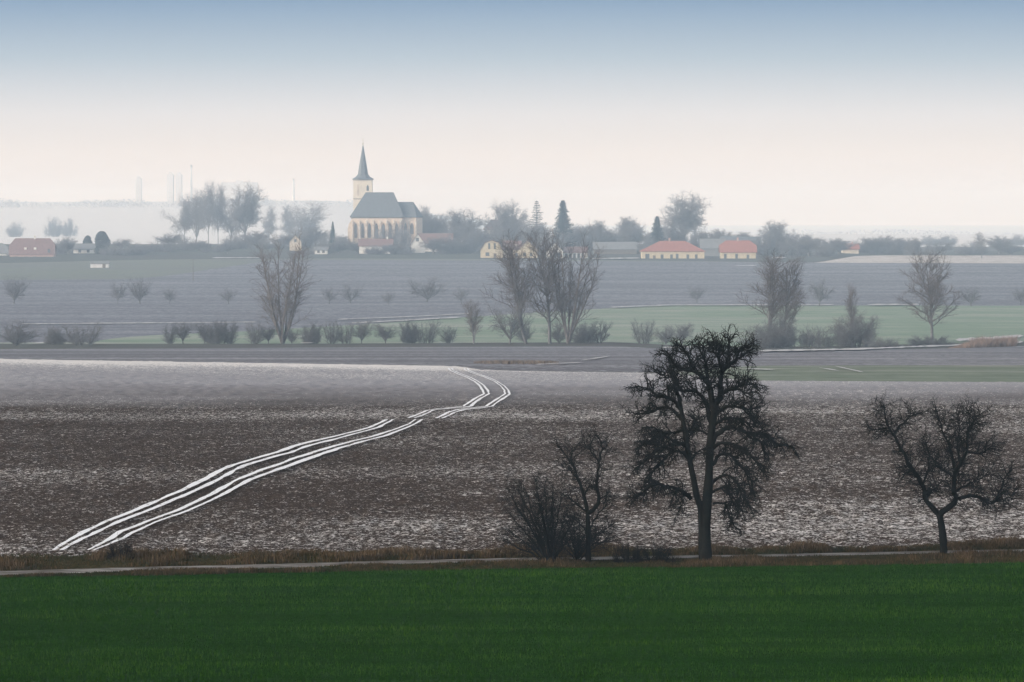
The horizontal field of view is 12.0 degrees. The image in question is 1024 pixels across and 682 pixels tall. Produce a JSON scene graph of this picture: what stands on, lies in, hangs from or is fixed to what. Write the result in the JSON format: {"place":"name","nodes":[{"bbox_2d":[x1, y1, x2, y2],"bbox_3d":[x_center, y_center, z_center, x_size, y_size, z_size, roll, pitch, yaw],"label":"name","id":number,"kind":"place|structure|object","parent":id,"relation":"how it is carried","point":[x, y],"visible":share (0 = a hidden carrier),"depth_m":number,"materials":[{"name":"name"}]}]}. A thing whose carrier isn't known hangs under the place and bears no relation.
{"place":"outdoors","nodes":[
{"label":"outdoors","id":0,"kind":"place"},
{"bbox_2d":[0,259,703,279],"bbox_3d":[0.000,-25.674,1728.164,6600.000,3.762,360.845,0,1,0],"label":"meadow","id":1,"kind":"structure","parent":0,"point":[129,269],"depth_m":1725.35,"materials":[{"name":"plant"}]},
{"bbox_2d":[0,534,1023,570],"bbox_3d":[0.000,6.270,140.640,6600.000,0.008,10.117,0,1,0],"label":"verge","id":2,"kind":"structure","parent":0,"point":[108,563],"depth_m":139.30,"materials":[{"name":"brown plant"}]},
{"bbox_2d":[107,532,135,559],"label":"bramble","id":3,"kind":"object","parent":2,"relation":"on","point":[127,550],"visible":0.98,"depth_m":140.02,"materials":[{"name":"black plant"}]},
{"bbox_2d":[0,359,1023,556],"bbox_3d":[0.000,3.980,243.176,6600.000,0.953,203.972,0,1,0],"label":"ploughed field","id":4,"kind":"structure","parent":0,"point":[85,444],"depth_m":198.31,"materials":[{"name":"soil"}]},
{"bbox_2d":[52,419,387,549],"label":"wheel track","id":5,"kind":"structure","parent":4,"relation":"on","point":[210,475],"depth_m":178.37,"materials":[{"name":"white snow"}]},
{"bbox_2d":[60,419,393,549],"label":"wheel track","id":6,"kind":"structure","parent":4,"relation":"on","point":[165,502],"depth_m":176.49,"materials":[{"name":"white snow"}]},
{"bbox_2d":[87,419,415,549],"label":"wheel track","id":7,"kind":"structure","parent":4,"relation":"on","point":[115,534],"depth_m":175.86,"materials":[{"name":"white snow"}]},
{"bbox_2d":[93,419,422,549],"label":"wheel track","id":8,"kind":"structure","parent":4,"relation":"on","point":[257,476],"depth_m":182.83,"materials":[{"name":"white snow"}]},
{"bbox_2d":[0,561,1023,681],"bbox_3d":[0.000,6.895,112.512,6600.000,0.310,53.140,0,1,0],"label":"green field","id":9,"kind":"structure","parent":0,"point":[403,659],"depth_m":117.62,"materials":[{"name":"green plant"}]},
{"bbox_2d":[0,260,1023,342],"bbox_3d":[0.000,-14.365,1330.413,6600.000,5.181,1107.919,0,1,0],"label":"sloping field","id":10,"kind":"structure","parent":0,"point":[198,297],"depth_m":1392.22,"materials":[{"name":"soil"}]},
{"bbox_2d":[0,274,31,303],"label":"fruit tree","id":11,"kind":"object","parent":10,"relation":"on","point":[16,292],"visible":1,"depth_m":1220.43,"materials":[{"name":"grey plant"}]},
{"bbox_2d":[127,277,154,303],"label":"fruit tree","id":12,"kind":"object","parent":10,"relation":"on","point":[140,291],"visible":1,"depth_m":1209.53,"materials":[{"name":"grey plant"}]},
{"bbox_2d":[405,276,449,301],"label":"fruit tree","id":13,"kind":"object","parent":10,"relation":"on","point":[428,291],"visible":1,"depth_m":1235.15,"materials":[{"name":"grey plant"}]},
{"bbox_2d":[0,346,1023,372],"bbox_3d":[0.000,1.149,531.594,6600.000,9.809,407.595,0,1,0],"label":"fallow field","id":14,"kind":"structure","parent":0,"point":[621,359],"depth_m":477.07,"materials":[{"name":"soil"}]},
{"bbox_2d":[473,359,558,363],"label":"dead weeds","id":15,"kind":"object","parent":14,"relation":"on","point":[508,361],"visible":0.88,"depth_m":372.11,"materials":[{"name":"brown plant"}]},
{"bbox_2d":[0,305,1023,346],"bbox_3d":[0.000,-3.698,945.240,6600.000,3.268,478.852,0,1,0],"label":"winter crop field","id":16,"kind":"structure","parent":0,"point":[899,322],"depth_m":987.39,"materials":[{"name":"green plant"}]},
{"bbox_2d":[399,320,419,342],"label":"bush","id":17,"kind":"object","parent":16,"relation":"on","point":[406,333],"visible":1,"depth_m":770.31,"materials":[{"name":"grey plant"}]},
{"bbox_2d":[736,247,800,328],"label":"poplar tree","id":18,"kind":"object","parent":16,"relation":"on","point":[769,279],"visible":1,"depth_m":725.64,"materials":[{"name":"grey plant"}]},
{"bbox_2d":[771,253,808,328],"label":"poplar tree","id":19,"kind":"object","parent":16,"relation":"on","point":[794,304],"visible":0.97,"depth_m":725.37,"materials":[{"name":"grey plant"}]},
{"bbox_2d":[806,278,836,305],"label":"fruit tree","id":20,"kind":"object","parent":16,"relation":"on","point":[821,293],"visible":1,"depth_m":1173.53,"materials":[{"name":"grey plant"}]},
{"bbox_2d":[894,246,963,340],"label":"poplar tree","id":21,"kind":"object","parent":16,"relation":"on","point":[931,299],"visible":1,"depth_m":769.13,"materials":[{"name":"grey plant"}]},
{"bbox_2d":[0,201,1023,246],"bbox_3d":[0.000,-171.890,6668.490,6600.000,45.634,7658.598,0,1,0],"label":"hills","id":22,"kind":"structure","parent":0,"point":[141,224],"depth_m":4390.43,"materials":[{"name":"grey"}]},
{"bbox_2d":[43,217,62,236],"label":"bare tree","id":23,"kind":"object","parent":22,"relation":"on","point":[53,228],"visible":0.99,"depth_m":3615.20,"materials":[{"name":"grey plant"}]},
{"bbox_2d":[222,181,257,201],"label":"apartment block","id":24,"kind":"structure","parent":22,"relation":"on","point":[229,186],"depth_m":5222.50,"materials":[{"name":"concrete"}]},
{"bbox_2d":[0,197,1019,233],"bbox_3d":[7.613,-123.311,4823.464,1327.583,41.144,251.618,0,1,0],"label":"wood","id":25,"kind":"object","parent":22,"relation":"on","point":[112,202],"visible":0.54,"depth_m":4799.12,"materials":[{"name":"grey plant"}]},
{"bbox_2d":[0,244,1023,262],"bbox_3d":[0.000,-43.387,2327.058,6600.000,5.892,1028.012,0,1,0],"label":"village ground","id":26,"kind":"structure","parent":0,"point":[70,256],"depth_m":1956.96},
{"bbox_2d":[8,235,56,256],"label":"house","id":27,"kind":"structure","parent":26,"relation":"on","point":[32,247],"depth_m":1953.93,"materials":[{"name":"tile"}]},
{"bbox_2d":[72,243,95,252],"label":"house","id":28,"kind":"structure","parent":26,"relation":"on","point":[84,247],"depth_m":2017.15,"materials":[{"name":"white paint"}]},
{"bbox_2d":[94,231,110,253],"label":"yew tree","id":29,"kind":"object","parent":26,"relation":"on","point":[102,238],"visible":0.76,"depth_m":2002.75,"materials":[{"name":"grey plant"}]},
{"bbox_2d":[160,198,194,236],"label":"tall tree","id":30,"kind":"object","parent":26,"relation":"on","point":[184,221],"visible":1,"depth_m":2309.66,"materials":[{"name":"grey plant"}]},
{"bbox_2d":[176,187,222,239],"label":"tall tree","id":31,"kind":"object","parent":26,"relation":"on","point":[198,201],"visible":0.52,"depth_m":2332.34,"materials":[{"name":"grey plant"}]},
{"bbox_2d":[183,180,222,243],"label":"tall tree","id":32,"kind":"object","parent":26,"relation":"on","point":[208,211],"visible":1,"depth_m":2297.97,"materials":[{"name":"grey plant"}]},
{"bbox_2d":[204,181,231,243],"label":"tall tree","id":33,"kind":"object","parent":26,"relation":"on","point":[221,210],"visible":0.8,"depth_m":2343.96,"materials":[{"name":"grey plant"}]},
{"bbox_2d":[220,231,257,248],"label":"garden bush","id":34,"kind":"object","parent":26,"relation":"on","point":[240,244],"visible":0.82,"depth_m":2079.19,"materials":[{"name":"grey plant"}]},
{"bbox_2d":[226,181,268,240],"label":"tall tree","id":35,"kind":"object","parent":26,"relation":"on","point":[245,212],"visible":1,"depth_m":2284.55,"materials":[{"name":"grey plant"}]},
{"bbox_2d":[261,205,279,237],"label":"tall tree","id":36,"kind":"object","parent":26,"relation":"on","point":[269,222],"visible":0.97,"depth_m":2839.80,"materials":[{"name":"grey plant"}]},
{"bbox_2d":[281,198,329,235],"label":"tall tree","id":37,"kind":"object","parent":26,"relation":"on","point":[312,222],"visible":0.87,"depth_m":2819.22,"materials":[{"name":"grey plant"}]},
{"bbox_2d":[358,237,393,253],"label":"house","id":38,"kind":"structure","parent":26,"relation":"on","point":[363,244],"depth_m":2011.72,"materials":[{"name":"tile"}]},
{"bbox_2d":[348,143,422,246],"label":"church","id":39,"kind":"structure","parent":26,"relation":"on","point":[371,209],"depth_m":2119.33,"materials":[{"name":"paint"}]},
{"bbox_2d":[371,217,412,247],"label":"garden bush","id":40,"kind":"object","parent":26,"relation":"on","point":[399,240],"visible":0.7,"depth_m":2073.77,"materials":[{"name":"grey plant"}]},
{"bbox_2d":[418,236,453,253],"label":"garden bush","id":41,"kind":"object","parent":26,"relation":"on","point":[431,244],"visible":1,"depth_m":1999.48,"materials":[{"name":"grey plant"}]},
{"bbox_2d":[435,231,464,253],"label":"garden bush","id":42,"kind":"object","parent":26,"relation":"on","point":[457,248],"visible":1,"depth_m":2005.07,"materials":[{"name":"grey plant"}]},
{"bbox_2d":[439,223,481,241],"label":"garden bush","id":43,"kind":"object","parent":26,"relation":"on","point":[459,231],"visible":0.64,"depth_m":2118.31,"materials":[{"name":"grey plant"}]},
{"bbox_2d":[441,205,487,242],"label":"bare tree","id":44,"kind":"object","parent":26,"relation":"on","point":[455,216],"visible":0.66,"depth_m":2179.07,"materials":[{"name":"grey plant"}]},
{"bbox_2d":[461,229,495,249],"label":"garden bush","id":45,"kind":"object","parent":26,"relation":"on","point":[483,238],"visible":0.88,"depth_m":2054.15,"materials":[{"name":"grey plant"}]},
{"bbox_2d":[480,240,502,257],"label":"house","id":46,"kind":"structure","parent":26,"relation":"on","point":[486,250],"depth_m":1925.72,"materials":[{"name":"beige paint"}]},
{"bbox_2d":[485,217,518,240],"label":"garden bush","id":47,"kind":"object","parent":26,"relation":"on","point":[499,231],"visible":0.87,"depth_m":2104.82,"materials":[{"name":"grey plant"}]},
{"bbox_2d":[481,199,530,226],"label":"bare tree","id":48,"kind":"object","parent":26,"relation":"on","point":[507,211],"visible":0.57,"depth_m":2154.21,"materials":[{"name":"grey plant"}]},
{"bbox_2d":[502,213,533,244],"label":"garden bush","id":49,"kind":"object","parent":26,"relation":"on","point":[520,230],"visible":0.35,"depth_m":2104.62,"materials":[{"name":"grey plant"}]},
{"bbox_2d":[516,222,552,248],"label":"garden bush","id":50,"kind":"object","parent":26,"relation":"on","point":[528,231],"visible":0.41,"depth_m":2066.09,"materials":[{"name":"grey plant"}]},
{"bbox_2d":[549,200,576,246],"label":"spruce tree","id":51,"kind":"object","parent":26,"relation":"on","point":[563,223],"visible":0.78,"depth_m":2054.60,"materials":[{"name":"grey plant"}]},
{"bbox_2d":[556,223,597,246],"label":"garden bush","id":52,"kind":"object","parent":26,"relation":"on","point":[576,231],"visible":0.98,"depth_m":2053.31,"materials":[{"name":"grey plant"}]},
{"bbox_2d":[588,228,622,241],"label":"garden bush","id":53,"kind":"object","parent":26,"relation":"on","point":[610,237],"visible":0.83,"depth_m":2053.46,"materials":[{"name":"grey plant"}]},
{"bbox_2d":[592,242,637,253],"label":"barn","id":54,"kind":"structure","parent":26,"relation":"on","point":[621,248],"depth_m":2004.80,"materials":[{"name":"grey metal"}]},
{"bbox_2d":[618,225,650,243],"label":"garden bush","id":55,"kind":"object","parent":26,"relation":"on","point":[636,233],"visible":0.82,"depth_m":2079.06,"materials":[{"name":"grey plant"}]},
{"bbox_2d":[640,238,705,257],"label":"house","id":56,"kind":"structure","parent":26,"relation":"on","point":[672,249],"depth_m":1912.61,"materials":[{"name":"red tile"}]},
{"bbox_2d":[661,223,692,240],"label":"garden bush","id":57,"kind":"object","parent":26,"relation":"on","point":[668,233],"visible":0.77,"depth_m":2052.78,"materials":[{"name":"grey plant"}]},
{"bbox_2d":[659,188,712,239],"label":"bare tree","id":58,"kind":"object","parent":26,"relation":"on","point":[688,217],"visible":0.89,"depth_m":2101.36,"materials":[{"name":"grey plant"}]},
{"bbox_2d":[699,239,725,255],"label":"barn","id":59,"kind":"structure","parent":26,"relation":"on","point":[710,247],"depth_m":1966.06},
{"bbox_2d":[718,238,756,257],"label":"house","id":60,"kind":"structure","parent":26,"relation":"on","point":[737,248],"depth_m":1913.47,"materials":[{"name":"red tile"}]},
{"bbox_2d":[751,230,780,255],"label":"garden bush","id":61,"kind":"object","parent":26,"relation":"on","point":[763,247],"visible":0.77,"depth_m":1976.43,"materials":[{"name":"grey plant"}]},
{"bbox_2d":[757,220,798,238],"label":"bare tree","id":62,"kind":"object","parent":26,"relation":"on","point":[771,227],"visible":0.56,"depth_m":2054.93,"materials":[{"name":"grey plant"}]},
{"bbox_2d":[774,232,809,255],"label":"garden bush","id":63,"kind":"object","parent":26,"relation":"on","point":[796,251],"visible":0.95,"depth_m":1975.79,"materials":[{"name":"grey plant"}]},
{"bbox_2d":[788,237,829,255],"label":"garden bush","id":64,"kind":"object","parent":26,"relation":"on","point":[804,245],"visible":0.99,"depth_m":1964.42,"materials":[{"name":"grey plant"}]},
{"bbox_2d":[876,237,905,254],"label":"garden bush","id":65,"kind":"object","parent":26,"relation":"on","point":[888,250],"visible":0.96,"depth_m":2128.89,"materials":[{"name":"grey plant"}]},
{"bbox_2d":[0,341,1023,351],"bbox_3d":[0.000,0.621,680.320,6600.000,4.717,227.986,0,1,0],"label":"hedge bank","id":66,"kind":"structure","parent":0,"point":[72,346],"depth_m":739.86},
{"bbox_2d":[0,317,55,345],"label":"bush","id":67,"kind":"object","parent":66,"relation":"on","point":[18,331],"visible":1,"depth_m":734.67,"materials":[{"name":"grey plant"}]},
{"bbox_2d":[43,323,67,344],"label":"bush","id":68,"kind":"object","parent":66,"relation":"on","point":[51,338],"visible":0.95,"depth_m":750.76,"materials":[{"name":"grey plant"}]},
{"bbox_2d":[56,322,107,344],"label":"bush","id":69,"kind":"object","parent":66,"relation":"on","point":[72,338],"visible":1,"depth_m":743.24,"materials":[{"name":"grey plant"}]},
{"bbox_2d":[197,319,229,343],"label":"bush","id":70,"kind":"object","parent":66,"relation":"on","point":[214,338],"visible":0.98,"depth_m":763.98,"materials":[{"name":"grey plant"}]},
{"bbox_2d":[220,319,239,343],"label":"bush","id":71,"kind":"object","parent":66,"relation":"on","point":[231,337],"visible":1,"depth_m":764.34,"materials":[{"name":"grey plant"}]},
{"bbox_2d":[244,320,267,343],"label":"bush","id":72,"kind":"object","parent":66,"relation":"on","point":[250,336],"visible":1,"depth_m":764.24,"materials":[{"name":"grey plant"}]},
{"bbox_2d":[245,223,318,343],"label":"willow tree","id":73,"kind":"object","parent":66,"relation":"on","point":[282,333],"visible":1,"depth_m":763.99,"materials":[{"name":"grey plant"}]},
{"bbox_2d":[298,320,322,343],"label":"bush","id":74,"kind":"object","parent":66,"relation":"on","point":[314,335],"visible":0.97,"depth_m":764.18,"materials":[{"name":"grey plant"}]},
{"bbox_2d":[320,320,344,343],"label":"bush","id":75,"kind":"object","parent":66,"relation":"on","point":[329,337],"visible":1,"depth_m":764.32,"materials":[{"name":"grey plant"}]},
{"bbox_2d":[347,321,375,343],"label":"bush","id":76,"kind":"object","parent":66,"relation":"on","point":[363,334],"visible":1,"depth_m":764.37,"materials":[{"name":"grey plant"}]},
{"bbox_2d":[407,317,441,342],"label":"bush","id":77,"kind":"object","parent":66,"relation":"on","point":[433,334],"visible":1,"depth_m":770.14,"materials":[{"name":"grey plant"}]},
{"bbox_2d":[463,298,485,343],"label":"bare tree","id":78,"kind":"object","parent":66,"relation":"on","point":[470,320],"visible":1,"depth_m":764.78,"materials":[{"name":"grey plant"}]},
{"bbox_2d":[476,226,541,343],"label":"poplar tree","id":79,"kind":"object","parent":66,"relation":"on","point":[511,258],"visible":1,"depth_m":763.95,"materials":[{"name":"grey plant"}]},
{"bbox_2d":[483,296,536,343],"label":"bare tree","id":80,"kind":"object","parent":66,"relation":"on","point":[512,323],"visible":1,"depth_m":757.80,"materials":[{"name":"grey plant"}]},
{"bbox_2d":[496,224,579,343],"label":"poplar tree","id":81,"kind":"object","parent":66,"relation":"on","point":[547,279],"visible":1,"depth_m":763.13,"materials":[{"name":"grey plant"}]},
{"bbox_2d":[540,222,607,343],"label":"poplar tree","id":82,"kind":"object","parent":66,"relation":"on","point":[570,332],"visible":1,"depth_m":763.75,"materials":[{"name":"grey plant"}]},
{"bbox_2d":[571,321,597,342],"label":"bush","id":83,"kind":"object","parent":66,"relation":"on","point":[583,333],"visible":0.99,"depth_m":769.87,"materials":[{"name":"grey plant"}]},
{"bbox_2d":[587,319,613,342],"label":"bush","id":84,"kind":"object","parent":66,"relation":"on","point":[598,335],"visible":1,"depth_m":770.40,"materials":[{"name":"grey plant"}]},
{"bbox_2d":[630,318,655,343],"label":"bush","id":85,"kind":"object","parent":66,"relation":"on","point":[641,335],"visible":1,"depth_m":764.26,"materials":[{"name":"grey plant"}]},
{"bbox_2d":[666,320,694,342],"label":"bush","id":86,"kind":"object","parent":66,"relation":"on","point":[683,333],"visible":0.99,"depth_m":743.15,"materials":[{"name":"grey plant"}]},
{"bbox_2d":[736,321,797,348],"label":"thicket","id":87,"kind":"object","parent":66,"relation":"on","point":[770,340],"visible":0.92,"depth_m":676.94,"materials":[{"name":"grey plant"}]},
{"bbox_2d":[764,313,799,346],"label":"thicket","id":88,"kind":"object","parent":66,"relation":"on","point":[791,330],"visible":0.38,"depth_m":704.84,"materials":[{"name":"grey plant"}]},
{"bbox_2d":[795,324,836,346],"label":"thicket","id":89,"kind":"object","parent":66,"relation":"on","point":[808,338],"visible":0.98,"depth_m":704.29,"materials":[{"name":"grey plant"}]},
{"bbox_2d":[843,283,860,340],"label":"bare tree","id":90,"kind":"object","parent":66,"relation":"on","point":[850,303],"visible":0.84,"depth_m":725.95,"materials":[{"name":"grey plant"}]},
{"bbox_2d":[825,310,881,347],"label":"thicket","id":91,"kind":"object","parent":66,"relation":"on","point":[844,337],"visible":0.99,"depth_m":703.94,"materials":[{"name":"grey plant"}]},
{"bbox_2d":[761,341,1022,350],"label":"snow drift","id":92,"kind":"object","parent":66,"relation":"on","point":[863,348],"visible":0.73,"depth_m":636.02,"materials":[{"name":"white snow"}]},
{"bbox_2d":[904,334,957,345],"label":"thicket","id":93,"kind":"object","parent":66,"relation":"on","point":[928,341],"visible":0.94,"depth_m":734.14,"materials":[{"name":"grey plant"}]},
{"bbox_2d":[949,334,1019,347],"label":"reeds","id":94,"kind":"object","parent":66,"relation":"on","point":[1009,341],"visible":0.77,"depth_m":713.54,"materials":[{"name":"plant"}]},
{"bbox_2d":[0,549,1023,574],"bbox_3d":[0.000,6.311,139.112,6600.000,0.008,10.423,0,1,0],"label":"dirt path","id":95,"kind":"structure","parent":0,"point":[90,570],"depth_m":138.52,"materials":[{"name":"brown soil"}]},
{"bbox_2d":[0,0,1023,224],"label":"sky","id":96,"kind":"structure","parent":0,"point":[795,112],"materials":[{"name":"white"}]},
{"bbox_2d":[0,547,1023,576],"bbox_3d":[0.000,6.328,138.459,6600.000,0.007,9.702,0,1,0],"label":"verge","id":97,"kind":"structure","parent":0,"point":[807,558],"depth_m":138.91,"materials":[{"name":"brown plant"}]},
{"bbox_2d":[490,468,584,560],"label":"shrub","id":98,"kind":"object","parent":97,"relation":"on","point":[548,533],"visible":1,"depth_m":138.40,"materials":[{"name":"black plant"}]},
{"bbox_2d":[548,419,626,561],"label":"young tree","id":99,"kind":"object","parent":97,"relation":"on","point":[588,512],"visible":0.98,"depth_m":138.77,"materials":[{"name":"black plant"}]},
{"bbox_2d":[556,512,624,560],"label":"shrub","id":100,"kind":"object","parent":97,"relation":"on","point":[576,548],"visible":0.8,"depth_m":139.66,"materials":[{"name":"black plant"}]},
{"bbox_2d":[612,536,642,562],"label":"bramble","id":101,"kind":"object","parent":97,"relation":"on","point":[635,557],"visible":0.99,"depth_m":139.01,"materials":[{"name":"black plant"}]},
{"bbox_2d":[639,534,678,562],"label":"bramble","id":102,"kind":"object","parent":97,"relation":"on","point":[659,553],"visible":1,"depth_m":138.91,"materials":[{"name":"black plant"}]},
{"bbox_2d":[617,323,807,561],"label":"pear tree","id":103,"kind":"object","parent":97,"relation":"on","point":[713,409],"visible":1,"depth_m":138.38,"materials":[{"name":"black plant"}]},
{"bbox_2d":[851,389,1023,552],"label":"apple tree","id":104,"kind":"object","parent":97,"relation":"on","point":[961,447],"visible":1,"depth_m":142.26,"materials":[{"name":"black plant"}]},
{"bbox_2d":[36,255,1023,262],"bbox_3d":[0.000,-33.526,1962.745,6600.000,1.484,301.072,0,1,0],"label":"stubble field","id":105,"kind":"structure","parent":0,"point":[952,258],"depth_m":1889.63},
{"bbox_2d":[355,364,1023,381],"bbox_3d":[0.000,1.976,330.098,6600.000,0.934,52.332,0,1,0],"label":"frosted field","id":106,"kind":"structure","parent":0,"point":[964,373],"depth_m":325.79,"materials":[{"name":"grey soil"}]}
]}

